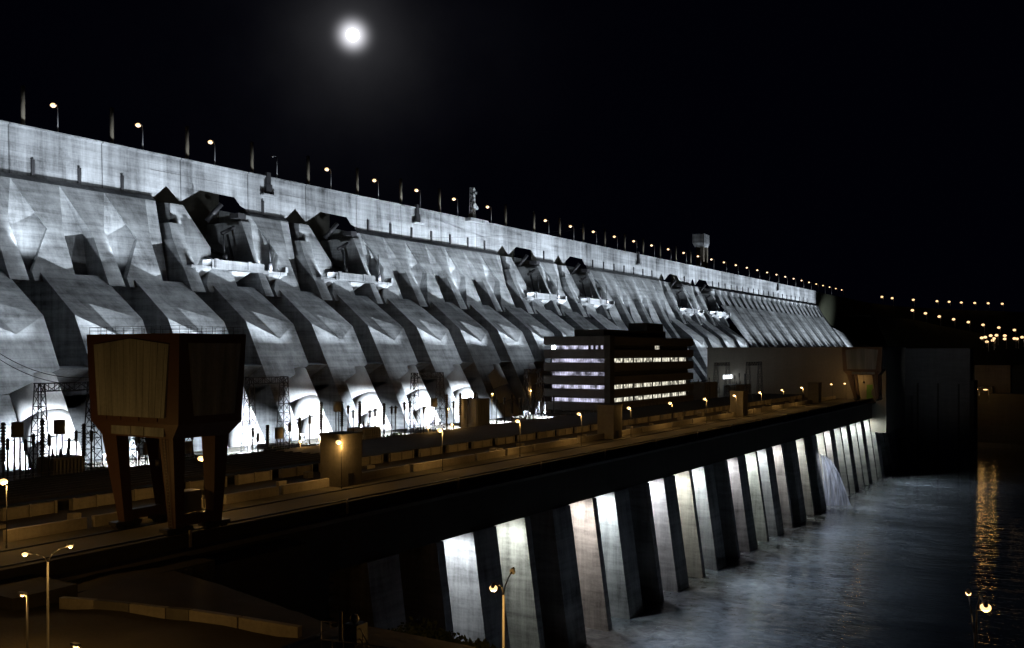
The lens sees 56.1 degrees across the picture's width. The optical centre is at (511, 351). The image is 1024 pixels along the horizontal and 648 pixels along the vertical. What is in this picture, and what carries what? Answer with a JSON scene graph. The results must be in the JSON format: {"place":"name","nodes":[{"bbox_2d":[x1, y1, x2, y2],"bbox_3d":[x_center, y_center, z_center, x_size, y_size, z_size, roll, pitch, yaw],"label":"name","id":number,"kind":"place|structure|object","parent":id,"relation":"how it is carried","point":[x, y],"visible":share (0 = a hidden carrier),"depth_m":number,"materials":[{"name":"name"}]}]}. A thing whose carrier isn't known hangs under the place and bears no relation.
{"place":"outdoors","nodes":[
{"label":"outdoors","id":0,"kind":"place"},
{"bbox_2d":[0,567,334,647],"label":"river bank","id":1,"kind":"structure","parent":0,"point":[93,628],"depth_m":104.01,"materials":[{"name":"soil"}]},
{"bbox_2d":[18,591,28,647],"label":"street lamp","id":2,"kind":"object","parent":1,"relation":"on","point":[22,593],"visible":1,"depth_m":91.50,"materials":[{"name":"metal"}]},
{"bbox_2d":[21,543,73,647],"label":"street lamp","id":3,"kind":"object","parent":1,"relation":"on","point":[26,552],"visible":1,"depth_m":84.68,"materials":[{"name":"grey metal"}]},
{"bbox_2d":[70,642,80,647],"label":"street lamp","id":4,"kind":"object","parent":1,"relation":"on","point":[75,644],"visible":1,"depth_m":79.84,"materials":[{"name":"metal"}]},
{"bbox_2d":[0,539,307,615],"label":"abutment wall","id":5,"kind":"structure","parent":1,"relation":"on","point":[275,571],"depth_m":140.94,"materials":[{"name":"concrete"}]},
{"bbox_2d":[59,596,301,637],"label":"roadside parapet","id":6,"kind":"structure","parent":1,"relation":"on","point":[270,627],"depth_m":103.81,"materials":[{"name":"concrete"}]},
{"bbox_2d":[280,611,475,647],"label":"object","id":7,"kind":"object","parent":1,"relation":"on","point":[354,632],"visible":1,"depth_m":52.88,"materials":[{"name":"metal"}]},
{"bbox_2d":[391,616,450,639],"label":"bush","id":8,"kind":"object","parent":1,"relation":"on","point":[425,631],"visible":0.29,"depth_m":92.05,"materials":[{"name":"green plant"}]},
{"bbox_2d":[423,629,472,643],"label":"bush","id":9,"kind":"object","parent":1,"relation":"on","point":[451,639],"visible":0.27,"depth_m":90.27,"materials":[{"name":"green plant"}]},
{"bbox_2d":[459,638,495,647],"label":"bush","id":10,"kind":"object","parent":1,"relation":"on","point":[477,643],"visible":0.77,"depth_m":84.05,"materials":[{"name":"green plant"}]},
{"bbox_2d":[490,567,514,647],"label":"street lamp","id":11,"kind":"object","parent":1,"relation":"on","point":[493,586],"visible":1,"depth_m":64.94,"materials":[{"name":"grey metal"}]},
{"bbox_2d":[0,412,576,480],"bbox_3d":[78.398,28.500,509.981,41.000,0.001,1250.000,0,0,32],"label":"transformer yard floor","id":12,"kind":"structure","parent":0,"point":[313,442],"depth_m":298.69,"materials":[{"name":"concrete"}]},
{"bbox_2d":[0,422,5,478],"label":"surge arrester","id":13,"kind":"object","parent":12,"relation":"on","point":[3,441],"visible":0.99,"depth_m":192.25,"materials":[{"name":"ceramic"}]},
{"bbox_2d":[6,438,12,480],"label":"breaker pole","id":14,"kind":"object","parent":12,"relation":"on","point":[8,440],"visible":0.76,"depth_m":198.34,"materials":[{"name":"metal"}]},
{"bbox_2d":[11,422,22,479],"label":"line trap","id":15,"kind":"object","parent":12,"relation":"on","point":[16,429],"visible":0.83,"depth_m":194.41,"materials":[{"name":"metal"}]},
{"bbox_2d":[21,439,30,478],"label":"breaker pole","id":16,"kind":"object","parent":12,"relation":"on","point":[25,441],"visible":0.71,"depth_m":199.53,"materials":[{"name":"metal"}]},
{"bbox_2d":[27,433,38,477],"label":"breaker pole","id":17,"kind":"object","parent":12,"relation":"on","point":[33,435],"visible":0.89,"depth_m":196.77,"materials":[{"name":"metal"}]},
{"bbox_2d":[39,419,44,476],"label":"surge arrester","id":18,"kind":"object","parent":12,"relation":"on","point":[42,440],"visible":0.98,"depth_m":197.19,"materials":[{"name":"ceramic"}]},
{"bbox_2d":[44,434,54,475],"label":"breaker pole","id":19,"kind":"object","parent":12,"relation":"on","point":[49,436],"visible":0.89,"depth_m":198.69,"materials":[{"name":"metal"}]},
{"bbox_2d":[54,419,64,456],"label":"line trap","id":20,"kind":"object","parent":12,"relation":"on","point":[59,426],"visible":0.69,"depth_m":202.26,"materials":[{"name":"metal"}]},
{"bbox_2d":[37,447,83,477],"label":"transformer","id":21,"kind":"object","parent":12,"relation":"on","point":[66,462],"visible":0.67,"depth_m":201.96,"materials":[{"name":"grey paint"}]},
{"bbox_2d":[28,381,103,477],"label":"lattice portal","id":22,"kind":"object","parent":12,"relation":"on","point":[93,426],"visible":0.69,"depth_m":219.40,"materials":[{"name":"metal"}]},
{"bbox_2d":[0,359,68,383],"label":"overhead wire","id":23,"kind":"object","parent":22,"relation":"attached to","point":[29,374],"visible":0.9,"depth_m":240.43,"materials":[{"name":"metal"}]},
{"bbox_2d":[64,438,73,453],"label":"breaker pole","id":24,"kind":"object","parent":12,"relation":"on","point":[68,440],"visible":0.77,"depth_m":211.16,"materials":[{"name":"ceramic"}]},
{"bbox_2d":[71,430,80,454],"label":"breaker pole","id":25,"kind":"object","parent":12,"relation":"on","point":[75,432],"visible":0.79,"depth_m":212.67,"materials":[{"name":"metal"}]},
{"bbox_2d":[81,423,86,470],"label":"surge arrester","id":26,"kind":"object","parent":12,"relation":"on","point":[83,439],"visible":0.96,"depth_m":209.64,"materials":[{"name":"ceramic"}]},
{"bbox_2d":[86,430,96,469],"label":"breaker pole","id":27,"kind":"object","parent":12,"relation":"on","point":[91,432],"visible":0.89,"depth_m":206.90,"materials":[{"name":"metal"}]},
{"bbox_2d":[77,466,107,472],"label":"transformer","id":28,"kind":"object","parent":12,"relation":"on","point":[100,467],"visible":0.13,"depth_m":204.49,"materials":[{"name":"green metal"}]},
{"bbox_2d":[137,437,140,465],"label":"breaker pole","id":29,"kind":"object","parent":12,"relation":"on","point":[138,440],"visible":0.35,"depth_m":218.24,"materials":[{"name":"metal"}]},
{"bbox_2d":[142,441,147,464],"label":"line trap","id":30,"kind":"object","parent":12,"relation":"on","point":[144,449],"visible":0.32,"depth_m":218.19,"materials":[{"name":"metal"}]},
{"bbox_2d":[128,436,193,465],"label":"lattice portal","id":31,"kind":"object","parent":12,"relation":"on","point":[136,448],"visible":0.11,"depth_m":232.79,"materials":[{"name":"metal"}]},
{"bbox_2d":[185,441,191,459],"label":"line trap","id":32,"kind":"object","parent":12,"relation":"on","point":[188,447],"visible":0.54,"depth_m":238.92,"materials":[{"name":"metal"}]},
{"bbox_2d":[249,427,256,451],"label":"breaker pole","id":33,"kind":"object","parent":12,"relation":"on","point":[252,429],"visible":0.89,"depth_m":251.37,"materials":[{"name":"metal"}]},
{"bbox_2d":[256,432,261,451],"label":"breaker pole","id":34,"kind":"object","parent":12,"relation":"on","point":[257,434],"visible":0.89,"depth_m":254.24,"materials":[{"name":"metal"}]},
{"bbox_2d":[240,376,292,452],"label":"lattice portal","id":35,"kind":"object","parent":12,"relation":"on","point":[251,379],"visible":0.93,"depth_m":274.49,"materials":[{"name":"metal"}]},
{"bbox_2d":[265,425,269,447],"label":"surge arrester","id":36,"kind":"object","parent":12,"relation":"on","point":[267,434],"visible":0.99,"depth_m":250.22,"materials":[{"name":"ceramic"}]},
{"bbox_2d":[263,445,288,450],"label":"transformer","id":37,"kind":"object","parent":12,"relation":"on","point":[278,448],"visible":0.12,"depth_m":248.16,"materials":[{"name":"grey paint"}]},
{"bbox_2d":[275,427,282,446],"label":"line trap","id":38,"kind":"object","parent":12,"relation":"on","point":[278,432],"visible":0.71,"depth_m":260.00,"materials":[{"name":"metal"}]},
{"bbox_2d":[286,422,292,448],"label":"breaker pole","id":39,"kind":"object","parent":12,"relation":"on","point":[289,424],"visible":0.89,"depth_m":266.78,"materials":[{"name":"metal"}]},
{"bbox_2d":[296,417,300,446],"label":"breaker pole","id":40,"kind":"object","parent":12,"relation":"on","point":[299,421],"visible":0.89,"depth_m":272.96,"materials":[{"name":"metal"}]},
{"bbox_2d":[307,415,312,445],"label":"breaker pole","id":41,"kind":"object","parent":12,"relation":"on","point":[309,419],"visible":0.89,"depth_m":263.69,"materials":[{"name":"metal"}]},
{"bbox_2d":[319,402,322,432],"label":"surge arrester","id":42,"kind":"object","parent":12,"relation":"on","point":[321,416],"visible":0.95,"depth_m":274.61,"materials":[{"name":"ceramic"}]},
{"bbox_2d":[333,401,340,430],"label":"line trap","id":43,"kind":"object","parent":12,"relation":"on","point":[336,406],"visible":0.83,"depth_m":278.38,"materials":[{"name":"metal"}]},
{"bbox_2d":[340,401,343,430],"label":"surge arrester","id":44,"kind":"object","parent":12,"relation":"on","point":[341,416],"visible":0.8,"depth_m":287.86,"materials":[{"name":"ceramic"}]},
{"bbox_2d":[358,401,361,425],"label":"surge arrester","id":45,"kind":"object","parent":12,"relation":"on","point":[359,412],"visible":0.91,"depth_m":291.77,"materials":[{"name":"ceramic"}]},
{"bbox_2d":[347,421,380,439],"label":"transformer","id":46,"kind":"object","parent":12,"relation":"on","point":[367,430],"visible":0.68,"depth_m":288.62,"materials":[{"name":"grey paint"}]},
{"bbox_2d":[382,403,385,436],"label":"surge arrester","id":47,"kind":"object","parent":12,"relation":"on","point":[384,413],"visible":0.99,"depth_m":304.78,"materials":[{"name":"ceramic"}]},
{"bbox_2d":[393,406,397,431],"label":"breaker pole","id":48,"kind":"object","parent":12,"relation":"on","point":[395,409],"visible":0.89,"depth_m":300.33,"materials":[{"name":"metal"}]},
{"bbox_2d":[402,402,406,434],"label":"breaker pole","id":49,"kind":"object","parent":12,"relation":"on","point":[404,405],"visible":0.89,"depth_m":302.56,"materials":[{"name":"ceramic"}]},
{"bbox_2d":[408,400,411,433],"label":"breaker pole","id":50,"kind":"object","parent":12,"relation":"on","point":[409,402],"visible":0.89,"depth_m":318.06,"materials":[{"name":"ceramic"}]},
{"bbox_2d":[407,372,445,433],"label":"lattice portal","id":51,"kind":"object","parent":12,"relation":"on","point":[439,390],"visible":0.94,"depth_m":341.35,"materials":[{"name":"metal"}]},
{"bbox_2d":[431,398,436,431],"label":"line trap","id":52,"kind":"object","parent":12,"relation":"on","point":[433,402],"visible":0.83,"depth_m":320.16,"materials":[{"name":"metal"}]},
{"bbox_2d":[445,394,447,429],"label":"surge arrester","id":53,"kind":"object","parent":12,"relation":"on","point":[446,407],"visible":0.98,"depth_m":321.75,"materials":[{"name":"ceramic"}]},
{"bbox_2d":[459,393,461,427],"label":"surge arrester","id":54,"kind":"object","parent":12,"relation":"on","point":[460,403],"visible":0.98,"depth_m":335.48,"materials":[{"name":"ceramic"}]},
{"bbox_2d":[461,393,489,427],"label":"control kiosk","id":55,"kind":"object","parent":12,"relation":"on","point":[478,411],"visible":0.81,"depth_m":335.71,"materials":[{"name":"grey paint"}]},
{"bbox_2d":[511,394,512,421],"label":"surge arrester","id":56,"kind":"object","parent":12,"relation":"on","point":[511,407],"visible":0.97,"depth_m":355.29,"materials":[{"name":"metal"}]},
{"bbox_2d":[521,369,545,419],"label":"lattice portal","id":57,"kind":"object","parent":12,"relation":"on","point":[526,371],"visible":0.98,"depth_m":404.87,"materials":[{"name":"metal"}]},
{"bbox_2d":[544,323,692,413],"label":"office building","id":58,"kind":"structure","parent":12,"relation":"on","point":[640,364],"depth_m":443.84,"materials":[{"name":"concrete"}]},
{"bbox_2d":[688,379,716,400],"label":"transformer","id":59,"kind":"object","parent":12,"relation":"on","point":[702,389],"visible":0.75,"depth_m":525.68,"materials":[{"name":"grey paint"}]},
{"bbox_2d":[713,362,730,397],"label":"lattice portal","id":60,"kind":"object","parent":12,"relation":"on","point":[726,375],"visible":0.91,"depth_m":553.33,"materials":[{"name":"metal"}]},
{"bbox_2d":[723,381,749,396],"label":"transformer","id":61,"kind":"object","parent":12,"relation":"on","point":[740,386],"visible":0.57,"depth_m":559.60,"materials":[{"name":"grey paint"}]},
{"bbox_2d":[297,433,306,443],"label":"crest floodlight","id":62,"kind":"object","parent":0,"point":[303,437],"visible":1,"depth_m":298.82,"materials":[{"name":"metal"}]},
{"bbox_2d":[319,431,362,487],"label":"access tower","id":63,"kind":"structure","parent":0,"point":[330,457],"depth_m":192.78,"materials":[{"name":"concrete"}]},
{"bbox_2d":[348,473,353,485],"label":"door","id":64,"kind":"structure","parent":63,"relation":"in","point":[351,475],"depth_m":193.13,"materials":[{"name":"metal"}]},
{"bbox_2d":[346,28,358,41],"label":"moon","id":65,"kind":"object","parent":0,"point":[352,34],"visible":1,"depth_m":8405.22,"materials":[{"name":"white"}]},
{"bbox_2d":[0,0,1023,323],"label":"sky","id":66,"kind":"structure","parent":0,"point":[869,150],"materials":[{"name":"black"}]},
{"bbox_2d":[596,404,622,438],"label":"access tower","id":67,"kind":"structure","parent":0,"point":[609,421],"depth_m":298.12,"materials":[{"name":"concrete"}]},
{"bbox_2d":[692,233,708,267],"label":"lift tower","id":68,"kind":"structure","parent":0,"point":[700,242],"depth_m":864.08,"materials":[{"name":"concrete"}]},
{"bbox_2d":[730,390,747,415],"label":"access tower","id":69,"kind":"structure","parent":0,"point":[739,403],"depth_m":403.74,"materials":[{"name":"concrete"}]},
{"bbox_2d":[729,324,863,333],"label":"shoulder land","id":70,"kind":"structure","parent":0,"point":[733,327],"depth_m":1289.99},
{"bbox_2d":[580,442,1023,647],"bbox_3d":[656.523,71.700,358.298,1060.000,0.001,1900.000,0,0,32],"label":"river","id":71,"kind":"structure","parent":0,"point":[904,556],"depth_m":302.55,"materials":[{"name":"liquid"}]},
{"bbox_2d":[0,393,912,647],"bbox_3d":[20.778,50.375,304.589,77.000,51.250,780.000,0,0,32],"label":"powerhouse","id":72,"kind":"structure","parent":71,"relation":"in","point":[595,530],"depth_m":230.02,"materials":[{"name":"concrete"}]},
{"bbox_2d":[0,479,7,547],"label":"deck lamp","id":73,"kind":"object","parent":72,"relation":"on","point":[3,481],"visible":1,"depth_m":131.96,"materials":[{"name":"metal"}]},
{"bbox_2d":[87,325,245,536],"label":"gantry crane","id":74,"kind":"object","parent":72,"relation":"on","point":[165,394],"visible":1,"depth_m":144.55,"materials":[{"name":"orange paint"}]},
{"bbox_2d":[198,456,204,510],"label":"deck lamp","id":75,"kind":"object","parent":72,"relation":"on","point":[200,458],"visible":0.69,"depth_m":160.90,"materials":[{"name":"metal"}]},
{"bbox_2d":[336,440,341,488],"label":"deck lamp","id":76,"kind":"object","parent":72,"relation":"on","point":[338,441],"visible":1,"depth_m":189.80,"materials":[{"name":"metal"}]},
{"bbox_2d":[0,392,748,479],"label":"yard fence","id":77,"kind":"object","parent":72,"relation":"on","point":[319,443],"visible":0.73,"depth_m":258.21,"materials":[{"name":"metal"}]},
{"bbox_2d":[437,429,442,469],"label":"deck lamp","id":78,"kind":"object","parent":72,"relation":"on","point":[439,430],"visible":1,"depth_m":218.72,"materials":[{"name":"metal"}]},
{"bbox_2d":[745,362,762,395],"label":"lattice portal","id":79,"kind":"object","parent":72,"relation":"on","point":[758,371],"visible":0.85,"depth_m":558.70,"materials":[{"name":"metal"}]},
{"bbox_2d":[706,347,905,432],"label":"service building","id":80,"kind":"structure","parent":72,"relation":"on","point":[790,370],"depth_m":571.66,"materials":[{"name":"beige concrete"}]},
{"bbox_2d":[867,385,872,398],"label":"door","id":81,"kind":"structure","parent":80,"relation":"in","point":[869,387],"depth_m":549.52,"materials":[{"name":"green paint"}]},
{"bbox_2d":[842,345,886,400],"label":"gantry crane","id":82,"kind":"object","parent":72,"relation":"on","point":[866,360],"visible":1,"depth_m":534.09,"materials":[{"name":"orange paint"}]},
{"bbox_2d":[819,454,850,505],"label":"water jet","id":83,"kind":"object","parent":71,"relation":"on","point":[828,465],"visible":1,"depth_m":446.34,"materials":[{"name":"white liquid"}]},
{"bbox_2d":[905,348,977,466],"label":"wing wall","id":84,"kind":"structure","parent":71,"relation":"in","point":[941,385],"depth_m":607.61,"materials":[{"name":"concrete"}]},
{"bbox_2d":[975,365,1023,443],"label":"river landing","id":85,"kind":"object","parent":71,"relation":"on","point":[1001,416],"visible":0.45,"depth_m":758.17,"materials":[{"name":"concrete"}]},
{"bbox_2d":[807,382,821,402],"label":"access tower","id":86,"kind":"structure","parent":0,"point":[814,392],"depth_m":509.33,"materials":[{"name":"concrete"}]},
{"bbox_2d":[790,292,871,342],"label":"approach embankment","id":87,"kind":"structure","parent":0,"point":[834,309],"depth_m":1323.98,"materials":[{"name":"grey concrete"}]},
{"bbox_2d":[739,334,1023,390],"bbox_3d":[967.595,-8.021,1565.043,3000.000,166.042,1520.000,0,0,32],"label":"hills","id":88,"kind":"structure","parent":0,"point":[1018,377],"depth_m":1169.24,"materials":[{"name":"black"}]},
{"bbox_2d":[842,303,1023,371],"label":"rockfill embankment","id":89,"kind":"structure","parent":0,"point":[895,326],"depth_m":1283.33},
{"bbox_2d":[965,589,990,647],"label":"street lamp","id":90,"kind":"object","parent":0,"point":[985,606],"visible":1,"depth_m":59.52,"materials":[{"name":"grey metal"}]},
{"bbox_3d":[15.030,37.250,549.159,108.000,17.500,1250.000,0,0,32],"label":"dam toe floor","id":91,"kind":"structure","parent":0,"visible":0},
{"bbox_2d":[0,120,869,472],"bbox_3d":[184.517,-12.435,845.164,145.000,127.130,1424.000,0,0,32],"label":"dam","id":92,"kind":"structure","parent":91,"relation":"on","point":[96,236],"depth_m":394.40,"materials":[{"name":"concrete"}]},
{"bbox_2d":[21,85,24,127],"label":"vent post","id":93,"kind":"object","parent":92,"relation":"on","point":[22,105],"visible":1,"depth_m":317.05,"materials":[{"name":"grey metal"}]},
{"bbox_2d":[0,353,88,377],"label":"overhead wire","id":94,"kind":"object","parent":92,"relation":"attached to","point":[41,372],"visible":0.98,"depth_m":238.46,"materials":[{"name":"metal"}]},
{"bbox_2d":[50,103,58,131],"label":"crest lamp","id":95,"kind":"object","parent":92,"relation":"on","point":[53,105],"visible":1,"depth_m":327.40,"materials":[{"name":"metal"}]},
{"bbox_2d":[110,107,113,143],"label":"vent post","id":96,"kind":"object","parent":92,"relation":"on","point":[112,125],"visible":1,"depth_m":345.51,"materials":[{"name":"grey metal"}]},
{"bbox_2d":[135,123,142,149],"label":"crest lamp","id":97,"kind":"object","parent":92,"relation":"on","point":[137,124],"visible":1,"depth_m":356.17,"materials":[{"name":"metal"}]},
{"bbox_2d":[185,126,188,158],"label":"vent post","id":98,"kind":"object","parent":92,"relation":"on","point":[186,142],"visible":1,"depth_m":373.86,"materials":[{"name":"grey metal"}]},
{"bbox_2d":[208,140,215,164],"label":"crest lamp","id":99,"kind":"object","parent":92,"relation":"on","point":[210,141],"visible":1,"depth_m":385.07,"materials":[{"name":"metal"}]},
{"bbox_2d":[250,142,253,172],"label":"vent post","id":100,"kind":"object","parent":92,"relation":"on","point":[251,157],"visible":1,"depth_m":402.25,"materials":[{"name":"grey metal"}]},
{"bbox_2d":[306,156,309,184],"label":"vent post","id":101,"kind":"object","parent":92,"relation":"on","point":[308,170],"visible":1,"depth_m":430.77,"materials":[{"name":"grey metal"}]},
{"bbox_2d":[356,168,358,194],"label":"vent post","id":102,"kind":"object","parent":92,"relation":"on","point":[357,181],"visible":1,"depth_m":458.97,"materials":[{"name":"grey metal"}]},
{"bbox_2d":[399,179,401,205],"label":"vent post","id":103,"kind":"object","parent":92,"relation":"on","point":[400,201],"visible":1,"depth_m":487.37,"materials":[{"name":"grey metal"}]},
{"bbox_2d":[438,188,440,211],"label":"vent post","id":104,"kind":"object","parent":92,"relation":"on","point":[439,199],"visible":1,"depth_m":515.83,"materials":[{"name":"grey metal"}]},
{"bbox_2d":[468,187,478,217],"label":"antenna mast","id":105,"kind":"object","parent":92,"relation":"on","point":[475,207],"visible":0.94,"depth_m":542.87,"materials":[{"name":"metal"}]},
{"bbox_2d":[504,204,506,225],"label":"vent post","id":106,"kind":"object","parent":92,"relation":"on","point":[505,222],"visible":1,"depth_m":572.62,"materials":[{"name":"grey metal"}]},
{"bbox_2d":[438,224,610,237],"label":"overhead wire","id":107,"kind":"object","parent":92,"relation":"attached to","point":[504,235],"visible":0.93,"depth_m":535.61,"materials":[{"name":"metal"}]},
{"bbox_2d":[533,211,534,231],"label":"vent post","id":108,"kind":"object","parent":92,"relation":"on","point":[533,221],"visible":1,"depth_m":600.90,"materials":[{"name":"grey metal"}]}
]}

